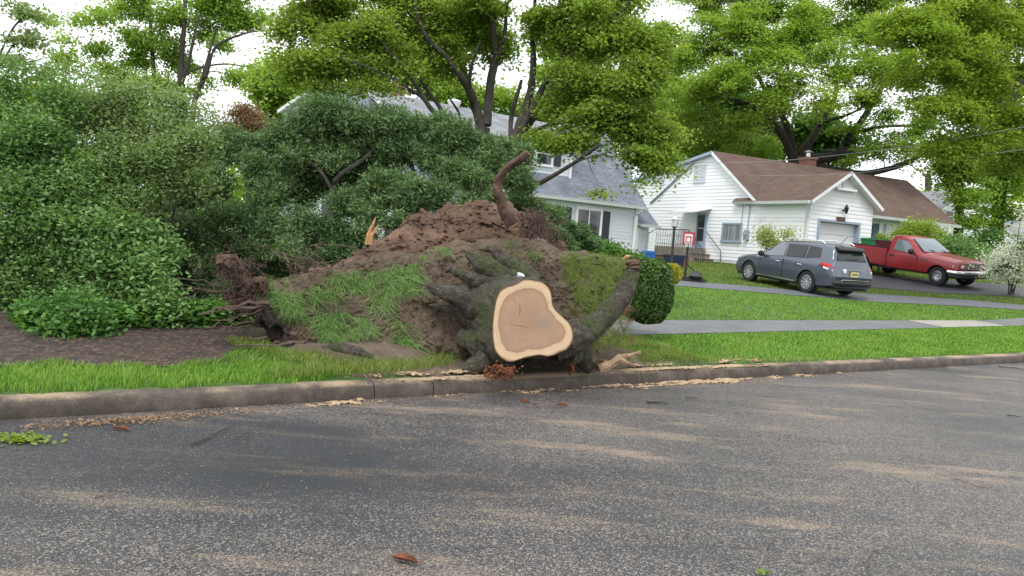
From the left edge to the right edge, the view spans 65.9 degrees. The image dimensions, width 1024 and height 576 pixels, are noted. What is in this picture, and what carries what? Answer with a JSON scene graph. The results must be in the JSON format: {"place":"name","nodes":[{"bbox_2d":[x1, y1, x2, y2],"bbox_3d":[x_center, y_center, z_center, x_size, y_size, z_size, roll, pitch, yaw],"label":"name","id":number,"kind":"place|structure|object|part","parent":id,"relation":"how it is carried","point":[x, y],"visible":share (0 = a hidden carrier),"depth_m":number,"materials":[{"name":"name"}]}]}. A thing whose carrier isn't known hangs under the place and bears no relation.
{"place":"outdoors","nodes":[
{"label":"outdoors","id":0,"kind":"place"},
{"bbox_2d":[248,328,659,378],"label":"bare soil","id":1,"kind":"structure","parent":0,"point":[381,349],"depth_m":8.65,"materials":[{"name":"soil"}]},
{"bbox_2d":[225,334,469,377],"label":"grass","id":2,"kind":"structure","parent":1,"relation":"on","point":[314,368],"depth_m":8.13,"materials":[{"name":"green plant"}]},
{"bbox_2d":[165,150,645,382],"bbox_3d":[-0.897,-0.273,9.093,5.302,2.780,3.070,2,4,-34],"label":"uprooted tree","id":3,"kind":"object","parent":1,"relation":"on","point":[445,279],"visible":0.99,"depth_m":9.01,"materials":[{"name":"brown plant"}]},
{"bbox_2d":[517,272,524,277],"bbox_3d":[0.082,-0.113,8.557,0.086,0.086,0.086,24,17,-1],"label":"paper cup","id":4,"kind":"object","parent":3,"relation":"on","point":[520,275],"visible":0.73,"depth_m":8.53,"materials":[{"name":"white paper"}]},
{"bbox_2d":[599,330,710,362],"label":"grass","id":5,"kind":"structure","parent":1,"relation":"on","point":[651,354],"depth_m":10.86,"materials":[{"name":"green plant"}]},
{"bbox_2d":[596,351,641,372],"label":"fallen branch","id":6,"kind":"object","parent":5,"relation":"on","point":[604,366],"visible":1,"depth_m":9.02,"materials":[{"name":"beige wood"}]},
{"bbox_2d":[0,362,1023,575],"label":"road","id":7,"kind":"structure","parent":0,"point":[939,520],"depth_m":5.24,"materials":[{"name":"grey asphalt"}]},
{"bbox_2d":[0,430,67,448],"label":"leaf sprig","id":8,"kind":"object","parent":7,"relation":"on","point":[14,436],"visible":1,"depth_m":5.39,"materials":[{"name":"green plant"}]},
{"bbox_2d":[112,425,130,429],"bbox_3d":[-2.886,1.032,5.844,0.143,0.031,0.030,5,3,4],"label":"bark chip","id":9,"kind":"object","parent":7,"relation":"on","point":[121,427],"visible":1,"depth_m":5.83,"materials":[{"name":"orange wood"}]},
{"bbox_2d":[0,406,295,430],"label":"litter","id":10,"kind":"object","parent":7,"relation":"on","point":[121,420],"visible":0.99,"depth_m":6.09,"materials":[{"name":"plant"}]},
{"bbox_2d":[0,380,373,419],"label":"kerb","id":11,"kind":"structure","parent":7,"relation":"on","point":[38,405],"depth_m":6.58,"materials":[{"name":"concrete"}]},
{"bbox_2d":[190,425,233,444],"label":"twig","id":12,"kind":"object","parent":7,"relation":"on","point":[194,442],"visible":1,"depth_m":5.74,"materials":[{"name":"grey wood"}]},
{"bbox_2d":[367,377,432,398],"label":"kerb","id":13,"kind":"structure","parent":7,"relation":"on","point":[397,388],"depth_m":7.79,"materials":[{"name":"concrete"}]},
{"bbox_2d":[392,553,419,562],"bbox_3d":[-0.518,1.318,3.859,0.144,0.035,0.044,5,3,6],"label":"bark chip","id":14,"kind":"object","parent":7,"relation":"on","point":[406,557],"visible":1,"depth_m":3.85,"materials":[{"name":"orange wood"}]},
{"bbox_2d":[122,352,866,414],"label":"sawdust chips","id":15,"kind":"object","parent":7,"relation":"on","point":[551,375],"visible":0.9,"depth_m":8.87,"materials":[{"name":"beige wood"}]},
{"bbox_2d":[2,376,1021,574],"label":"wood chips","id":16,"kind":"object","parent":7,"relation":"on","point":[417,478],"visible":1,"depth_m":5.47,"materials":[{"name":"beige wood"}]},
{"bbox_2d":[426,369,640,395],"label":"kerb","id":17,"kind":"structure","parent":7,"relation":"on","point":[559,380],"depth_m":8.73,"materials":[{"name":"concrete"}]},
{"bbox_2d":[235,358,841,408],"bbox_3d":[1.281,1.053,9.491,9.159,0.204,0.806,2,4,-36],"label":"sawdust","id":18,"kind":"object","parent":7,"relation":"on","point":[699,381],"visible":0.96,"depth_m":9.70},
{"bbox_2d":[647,401,668,402],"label":"twig","id":19,"kind":"object","parent":7,"relation":"on","point":[656,402],"visible":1,"depth_m":8.43,"materials":[{"name":"grey wood"}]},
{"bbox_2d":[640,364,768,383],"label":"kerb","id":20,"kind":"structure","parent":7,"relation":"on","point":[687,374],"depth_m":10.29,"materials":[{"name":"concrete"}]},
{"bbox_2d":[755,568,770,574],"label":"leaf sprig","id":21,"kind":"object","parent":7,"relation":"on","point":[762,571],"visible":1,"depth_m":4.03,"materials":[{"name":"green plant"}]},
{"bbox_2d":[761,359,885,376],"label":"kerb","id":22,"kind":"structure","parent":7,"relation":"on","point":[808,367],"depth_m":11.85,"materials":[{"name":"concrete"}]},
{"bbox_2d":[868,546,903,568],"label":"twig","id":23,"kind":"object","parent":7,"relation":"on","point":[878,550],"visible":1,"depth_m":4.48,"materials":[{"name":"wood"}]},
{"bbox_2d":[878,355,977,369],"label":"kerb","id":24,"kind":"structure","parent":7,"relation":"on","point":[923,362],"depth_m":13.56,"materials":[{"name":"concrete"}]},
{"bbox_2d":[954,478,992,487],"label":"twig","id":25,"kind":"object","parent":7,"relation":"on","point":[973,485],"visible":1,"depth_m":6.03,"materials":[{"name":"grey wood"}]},
{"bbox_2d":[970,353,1023,364],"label":"kerb","id":26,"kind":"structure","parent":7,"relation":"on","point":[984,359],"depth_m":15.07,"materials":[{"name":"concrete"}]},
{"bbox_2d":[0,216,1023,394],"bbox_3d":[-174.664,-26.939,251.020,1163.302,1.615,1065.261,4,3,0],"label":"ground","id":27,"kind":"structure","parent":0,"point":[383,376],"depth_m":16.83,"materials":[{"name":"green plant"}]},
{"bbox_2d":[3,72,158,129],"bbox_3d":[-13.740,-4.127,23.824,6.978,4.701,3.543,4,3,0],"label":"tree","id":28,"kind":"object","parent":27,"relation":"on","point":[31,100],"visible":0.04,"depth_m":23.32,"materials":[{"name":"green plant"}]},
{"bbox_2d":[0,259,281,366],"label":"mulch bed","id":29,"kind":"object","parent":27,"relation":"on","point":[159,346],"visible":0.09,"depth_m":7.98,"materials":[{"name":"brown soil"}]},
{"bbox_2d":[0,0,91,85],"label":"tree","id":30,"kind":"object","parent":29,"relation":"on","point":[20,13],"visible":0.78,"depth_m":10.33,"materials":[{"name":"green plant"}]},
{"bbox_2d":[0,45,136,310],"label":"shrub","id":31,"kind":"object","parent":29,"relation":"on","point":[34,144],"visible":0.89,"depth_m":9.34,"materials":[{"name":"green plant"}]},
{"bbox_2d":[2,280,137,340],"bbox_3d":[-4.787,0.337,8.569,1.786,0.948,1.219,7,4,41],"label":"shrub","id":32,"kind":"object","parent":29,"relation":"on","point":[89,318],"visible":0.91,"depth_m":8.25,"materials":[{"name":"green plant"}]},
{"bbox_2d":[29,178,204,327],"bbox_3d":[-4.651,-0.359,9.516,2.139,1.885,1.844,4,3,0],"label":"shrub","id":33,"kind":"object","parent":29,"relation":"on","point":[132,259],"visible":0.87,"depth_m":9.25,"materials":[{"name":"green plant"}]},
{"bbox_2d":[12,295,256,331],"bbox_3d":[-3.849,0.289,9.743,1.690,0.342,4.221,7,5,44],"label":"ground cover","id":34,"kind":"object","parent":29,"relation":"on","point":[207,304],"visible":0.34,"depth_m":9.09,"materials":[{"name":"green plant"}]},
{"bbox_2d":[41,62,241,240],"bbox_3d":[-4.910,-1.358,10.268,2.713,3.214,1.985,4,3,0],"label":"shrub","id":35,"kind":"object","parent":29,"relation":"on","point":[172,156],"visible":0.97,"depth_m":10.12,"materials":[{"name":"green plant"}]},
{"bbox_2d":[139,86,424,301],"bbox_3d":[-3.747,-1.290,11.986,4.433,3.672,2.949,6,4,32],"label":"juniper","id":36,"kind":"object","parent":29,"relation":"on","point":[294,157],"visible":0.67,"depth_m":11.64,"materials":[{"name":"green plant"}]},
{"bbox_2d":[299,98,542,270],"bbox_3d":[-1.308,-1.310,11.692,3.460,2.979,2.291,4,3,0],"label":"juniper","id":37,"kind":"object","parent":29,"relation":"on","point":[452,152],"visible":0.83,"depth_m":11.37,"materials":[{"name":"green plant"}]},
{"bbox_2d":[26,0,277,233],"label":"maple tree","id":38,"kind":"object","parent":27,"relation":"on","point":[231,16],"visible":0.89,"depth_m":25.35,"materials":[{"name":"green plant"}]},
{"bbox_2d":[0,343,459,393],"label":"grass","id":39,"kind":"structure","parent":27,"relation":"on","point":[109,377],"depth_m":6.98,"materials":[{"name":"green plant"}]},
{"bbox_2d":[210,98,275,234],"bbox_3d":[-12.913,-5.799,37.579,3.901,6.655,3.077,4,3,-13],"label":"tree","id":40,"kind":"object","parent":27,"relation":"on","point":[250,118],"visible":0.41,"depth_m":37.32,"materials":[{"name":"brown plant"}]},
{"bbox_2d":[224,46,307,210],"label":"tree","id":41,"kind":"object","parent":27,"relation":"on","point":[271,104],"visible":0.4,"depth_m":42.61,"materials":[{"name":"green plant"}]},
{"bbox_2d":[242,0,544,134],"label":"maple tree","id":42,"kind":"object","parent":27,"relation":"on","point":[329,24],"visible":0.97,"depth_m":16.68,"materials":[{"name":"green plant"}]},
{"bbox_2d":[277,76,660,255],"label":"house","id":43,"kind":"structure","parent":27,"relation":"on","point":[622,217],"depth_m":34.77,"materials":[{"name":"grey"}]},
{"bbox_2d":[318,190,349,221],"bbox_3d":[-6.288,-3.094,28.079,1.212,1.380,0.100,2,4,-34],"label":"window","id":44,"kind":"structure","parent":43,"relation":"in","point":[326,213],"depth_m":27.90,"materials":[{"name":"white glass"}]},
{"bbox_2d":[535,148,553,167],"bbox_3d":[1.382,-5.722,33.597,0.994,1.094,0.100,2,4,-34],"label":"window","id":45,"kind":"structure","parent":43,"relation":"in","point":[547,162],"depth_m":33.64,"materials":[{"name":"white paint"}]},
{"bbox_2d":[575,206,603,236],"bbox_3d":[3.356,-2.684,34.630,1.562,1.708,0.100,2,4,-34],"label":"window","id":46,"kind":"structure","parent":43,"relation":"in","point":[592,216],"depth_m":34.69,"materials":[{"name":"white paint"}]},
{"bbox_2d":[635,227,639,252],"bbox_3d":[5.787,-1.881,36.894,0.262,1.981,0.050,2,4,-34],"label":"side door","id":47,"kind":"structure","parent":43,"relation":"in","point":[638,228],"depth_m":36.88,"materials":[{"name":"white paint"}]},
{"bbox_2d":[591,127,1021,162],"bbox_3d":[8.772,-5.005,27.666,19.930,1.250,1.322,7,4,40],"label":"overhead wire","id":48,"kind":"object","parent":43,"relation":"attached to","point":[834,155],"visible":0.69,"depth_m":26.79,"materials":[{"name":"grey"}]},
{"bbox_2d":[333,6,617,122],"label":"tree","id":49,"kind":"object","parent":27,"relation":"on","point":[503,98],"visible":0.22,"depth_m":53.56,"materials":[{"name":"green plant"}]},
{"bbox_2d":[50,142,1023,231],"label":"distant trees","id":50,"kind":"object","parent":27,"relation":"on","point":[240,194],"visible":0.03,"depth_m":111.90,"materials":[{"name":"green plant"}]},
{"bbox_2d":[508,174,604,253],"bbox_3d":[0.854,-1.040,12.519,2.005,1.514,1.256,3,4,-27],"label":"juniper","id":51,"kind":"object","parent":27,"relation":"on","point":[577,235],"visible":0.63,"depth_m":12.35,"materials":[{"name":"green plant"}]},
{"bbox_2d":[504,0,710,201],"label":"maple tree","id":52,"kind":"object","parent":27,"relation":"on","point":[604,29],"visible":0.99,"depth_m":15.82,"materials":[{"name":"green plant"}]},
{"bbox_2d":[578,231,649,259],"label":"bush","id":53,"kind":"object","parent":27,"relation":"on","point":[613,248],"visible":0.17,"depth_m":13.89,"materials":[{"name":"green plant"}]},
{"bbox_2d":[621,154,632,177],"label":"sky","id":54,"kind":"structure","parent":27,"relation":"on","point":[629,170],"depth_m":46.40,"materials":[{"name":"white metal"}]},
{"bbox_2d":[588,68,670,156],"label":"tree","id":55,"kind":"object","parent":27,"relation":"on","point":[654,102],"visible":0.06,"depth_m":50.57,"materials":[{"name":"green plant"}]},
{"bbox_2d":[622,256,674,324],"bbox_3d":[2.079,0.043,12.215,0.871,1.056,0.852,4,3,0],"label":"bush","id":56,"kind":"object","parent":27,"relation":"on","point":[653,299],"visible":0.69,"depth_m":11.87,"materials":[{"name":"green plant"}]},
{"bbox_2d":[642,250,655,257],"bbox_3d":[5.692,-1.233,32.959,0.475,0.650,0.387,3,4,-23],"label":"storage bin","id":57,"kind":"object","parent":27,"relation":"on","point":[650,254],"visible":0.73,"depth_m":32.78,"materials":[{"name":"blue plastic"}]},
{"bbox_2d":[611,47,705,161],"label":"tree","id":58,"kind":"object","parent":27,"relation":"on","point":[679,78],"visible":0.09,"depth_m":59.60,"materials":[{"name":"green plant"}]},
{"bbox_2d":[638,252,690,266],"bbox_3d":[6.290,-0.999,34.827,1.140,1.080,3.400,3,4,-26],"label":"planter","id":59,"kind":"object","parent":27,"relation":"on","point":[658,255],"visible":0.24,"depth_m":34.94,"materials":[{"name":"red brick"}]},
{"bbox_2d":[663,254,685,268],"bbox_3d":[5.829,-0.876,28.474,0.650,0.650,0.520,3,4,-23],"label":"storage bin","id":60,"kind":"object","parent":27,"relation":"on","point":[678,260],"visible":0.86,"depth_m":28.29,"materials":[{"name":"blue plastic"}]},
{"bbox_2d":[670,214,678,262],"bbox_3d":[5.489,-1.423,26.939,0.280,2.190,0.242,4,3,0],"label":"lamp post","id":61,"kind":"object","parent":27,"relation":"on","point":[675,220],"visible":0.82,"depth_m":26.88,"materials":[{"name":"black metal"}]},
{"bbox_2d":[668,263,681,284],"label":"bush","id":62,"kind":"object","parent":27,"relation":"on","point":[677,270],"visible":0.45,"depth_m":16.79,"materials":[{"name":"yellow plant"}]},
{"bbox_2d":[681,231,706,281],"bbox_3d":[5.791,-1.016,25.412,1.010,1.566,0.611,5,3,8],"label":"basketball hoop","id":63,"kind":"object","parent":27,"relation":"on","point":[688,239],"visible":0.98,"depth_m":25.37,"materials":[{"name":"black metal"}]},
{"bbox_2d":[688,270,701,279],"bbox_3d":[5.839,-0.406,25.195,0.441,0.324,0.304,4,3,0],"label":"sandbag","id":64,"kind":"object","parent":63,"relation":"on","point":[695,275],"visible":1,"depth_m":25.11,"materials":[{"name":"black fabric"}]},
{"bbox_2d":[744,218,810,251],"bbox_3d":[10.623,-1.659,31.953,2.628,2.272,1.538,4,3,0],"label":"bush","id":65,"kind":"object","parent":27,"relation":"on","point":[766,238],"visible":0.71,"depth_m":31.79,"materials":[{"name":"green plant"}]},
{"bbox_2d":[676,67,889,168],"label":"tree","id":66,"kind":"object","parent":27,"relation":"on","point":[802,134],"visible":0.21,"depth_m":58.01,"materials":[{"name":"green plant"}]},
{"bbox_2d":[632,151,961,263],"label":"house","id":67,"kind":"structure","parent":27,"relation":"on","point":[720,205],"depth_m":37.98,"materials":[{"name":"white"}]},
{"bbox_2d":[694,213,707,248],"bbox_3d":[9.388,-2.839,39.200,0.100,1.745,0.727,3,4,-26],"label":"door","id":68,"kind":"structure","parent":67,"relation":"in","point":[701,221],"depth_m":39.17,"materials":[{"name":"blue"}]},
{"bbox_2d":[720,222,742,242],"bbox_3d":[10.349,-2.621,37.242,0.100,0.933,1.386,3,4,-26],"label":"window","id":69,"kind":"structure","parent":67,"relation":"in","point":[731,232],"depth_m":37.22,"materials":[{"name":"blue"}]},
{"bbox_2d":[819,221,854,245],"bbox_3d":[13.846,-1.548,34.169,2.326,2.536,0.140,3,4,-26],"label":"garage door","id":70,"kind":"structure","parent":67,"relation":"in","point":[828,230],"depth_m":34.11,"materials":[{"name":"white paint"}]},
{"bbox_2d":[871,223,878,237],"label":"front door","id":71,"kind":"structure","parent":67,"relation":"in","point":[875,227],"depth_m":40.29,"materials":[{"name":"teal paint"}]},
{"bbox_2d":[648,0,954,177],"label":"oak tree","id":72,"kind":"object","parent":27,"relation":"on","point":[762,46],"visible":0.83,"depth_m":43.20,"materials":[{"name":"green plant"}]},
{"bbox_2d":[873,229,892,270],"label":"bush","id":73,"kind":"object","parent":27,"relation":"on","point":[882,236],"visible":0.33,"depth_m":35.77,"materials":[{"name":"green plant"}]},
{"bbox_2d":[885,211,958,273],"bbox_3d":[18.377,-2.081,35.903,3.528,2.937,1.913,4,3,0],"label":"bush","id":74,"kind":"object","parent":27,"relation":"on","point":[923,228],"visible":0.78,"depth_m":35.61,"materials":[{"name":"green plant"}]},
{"bbox_2d":[914,170,941,191],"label":"tree","id":75,"kind":"object","parent":27,"relation":"on","point":[927,183],"depth_m":84.09,"materials":[{"name":"green plant"}]},
{"bbox_2d":[842,0,1023,185],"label":"oak tree","id":76,"kind":"object","parent":27,"relation":"on","point":[930,29],"visible":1,"depth_m":23.49,"materials":[{"name":"green plant"}]},
{"bbox_2d":[912,133,1001,240],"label":"oak tree","id":77,"kind":"object","parent":27,"relation":"on","point":[961,198],"visible":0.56,"depth_m":44.81,"materials":[{"name":"green plant"}]},
{"bbox_2d":[929,226,1011,280],"bbox_3d":[21.391,-1.424,37.402,4.570,3.258,3.474,4,3,0],"label":"bush","id":78,"kind":"object","parent":27,"relation":"on","point":[962,248],"visible":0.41,"depth_m":37.26,"materials":[{"name":"green plant"}]},
{"bbox_2d":[921,187,1023,277],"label":"house","id":79,"kind":"structure","parent":27,"relation":"on","point":[944,208],"depth_m":62.61,"materials":[{"name":"white"}]},
{"bbox_2d":[944,210,954,220],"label":"window","id":80,"kind":"structure","parent":79,"relation":"in","point":[949,212],"depth_m":61.79,"materials":[{"name":"white paint"}]},
{"bbox_2d":[923,1,1023,276],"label":"oak tree","id":81,"kind":"object","parent":27,"relation":"on","point":[996,210],"visible":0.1,"depth_m":48.40,"materials":[{"name":"green plant"}]},
{"bbox_2d":[965,224,1015,259],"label":"bush","id":82,"kind":"object","parent":27,"relation":"on","point":[985,235],"visible":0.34,"depth_m":43.44,"materials":[{"name":"green plant"}]},
{"bbox_2d":[968,201,1023,294],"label":"bush","id":83,"kind":"object","parent":27,"relation":"on","point":[1011,256],"visible":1,"depth_m":29.81,"materials":[{"name":"white flowers"},{"name":"green leaves"},{"name":"bark"}]},
{"bbox_2d":[0,0,1023,215],"label":"sky","id":84,"kind":"structure","parent":0,"point":[226,97],"materials":[{"name":"white"}]},
{"bbox_2d":[602,325,1023,362],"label":"grass","id":85,"kind":"structure","parent":0,"point":[1008,336],"depth_m":14.24,"materials":[{"name":"green plant"}]},
{"bbox_2d":[860,337,884,341],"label":"leaf sprig","id":86,"kind":"object","parent":85,"relation":"on","point":[868,339],"visible":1,"depth_m":13.86,"materials":[{"name":"green plant"}]},
{"bbox_2d":[604,318,1023,334],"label":"sidewalk","id":87,"kind":"structure","parent":0,"point":[688,326],"depth_m":15.72,"materials":[{"name":"concrete"}]},
{"bbox_2d":[622,286,1023,320],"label":"grass","id":88,"kind":"structure","parent":0,"point":[869,307],"depth_m":21.17,"materials":[{"name":"green plant"}]},
{"bbox_2d":[675,281,1023,309],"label":"driveway","id":89,"kind":"structure","parent":0,"point":[895,298],"depth_m":25.93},
{"bbox_2d":[736,237,872,294],"bbox_3d":[9.946,-0.941,27.116,2.289,1.935,4.889,2,7,-25],"label":"suv","id":90,"kind":"object","parent":89,"relation":"on","point":[813,266],"visible":1,"depth_m":25.61,"materials":[{"name":"grey paint"}]},
{"bbox_3d":[9.056,-1.321,27.135,0.195,0.462,1.016,3,4,-26],"label":"window","id":91,"kind":"part","parent":90,"relation":"part of","materials":[{"name":"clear glass"}]},
{"bbox_3d":[9.469,-1.245,26.248,0.195,0.453,0.879,2,7,-25],"label":"window","id":92,"kind":"part","parent":90,"relation":"part of","materials":[{"name":"grey glass"}]},
{"bbox_3d":[9.805,-1.149,25.526,0.194,0.413,0.612,2,7,-25],"label":"window","id":93,"kind":"part","parent":90,"relation":"part of","materials":[{"name":"grey glass"}]},
{"bbox_3d":[10.825,-1.007,25.202,1.242,0.317,0.191,2,7,-25],"label":"rear window","id":94,"kind":"part","parent":90,"relation":"part of","materials":[{"name":"grey glass"}]},
{"bbox_2d":[681,260,1023,304],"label":"grass","id":95,"kind":"structure","parent":0,"point":[718,266],"depth_m":28.77,"materials":[{"name":"green plant"}]},
{"bbox_2d":[763,149,1023,175],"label":"overhead wire","id":96,"kind":"object","parent":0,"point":[871,171],"visible":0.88,"depth_m":27.52,"materials":[{"name":"grey"}]},
{"bbox_2d":[871,274,1023,296],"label":"driveway","id":97,"kind":"structure","parent":0,"point":[910,283],"depth_m":30.88,"materials":[{"name":"grey asphalt"}]},
{"bbox_2d":[851,235,987,285],"bbox_3d":[16.742,-1.290,32.980,2.480,1.825,5.624,-1,9,-27],"label":"pickup truck","id":98,"kind":"object","parent":97,"relation":"on","point":[937,262],"visible":0.88,"depth_m":31.87,"materials":[{"name":"red paint"}]},
{"bbox_2d":[860,238,883,245],"bbox_3d":[15.667,-1.746,34.320,0.560,0.795,0.880,-1,9,-27],"label":"storage tub","id":99,"kind":"object","parent":98,"relation":"in","point":[869,241],"visible":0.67,"depth_m":34.21,"materials":[{"name":"green plastic"}]},
{"bbox_2d":[875,239,891,246],"bbox_3d":[15.998,-1.633,33.668,0.560,0.795,0.880,-1,9,-27],"label":"storage tub","id":100,"kind":"object","parent":98,"relation":"on","point":[883,243],"visible":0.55,"depth_m":33.57,"materials":[{"name":"red plastic"}]},
{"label":"window","id":101,"kind":"part","parent":98,"relation":"part of","materials":[{"name":"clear glass"}]},
{"bbox_2d":[909,320,1003,326],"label":"sidewalk","id":102,"kind":"structure","parent":0,"point":[957,323],"depth_m":20.73,"materials":[{"name":"concrete"}]}
]}

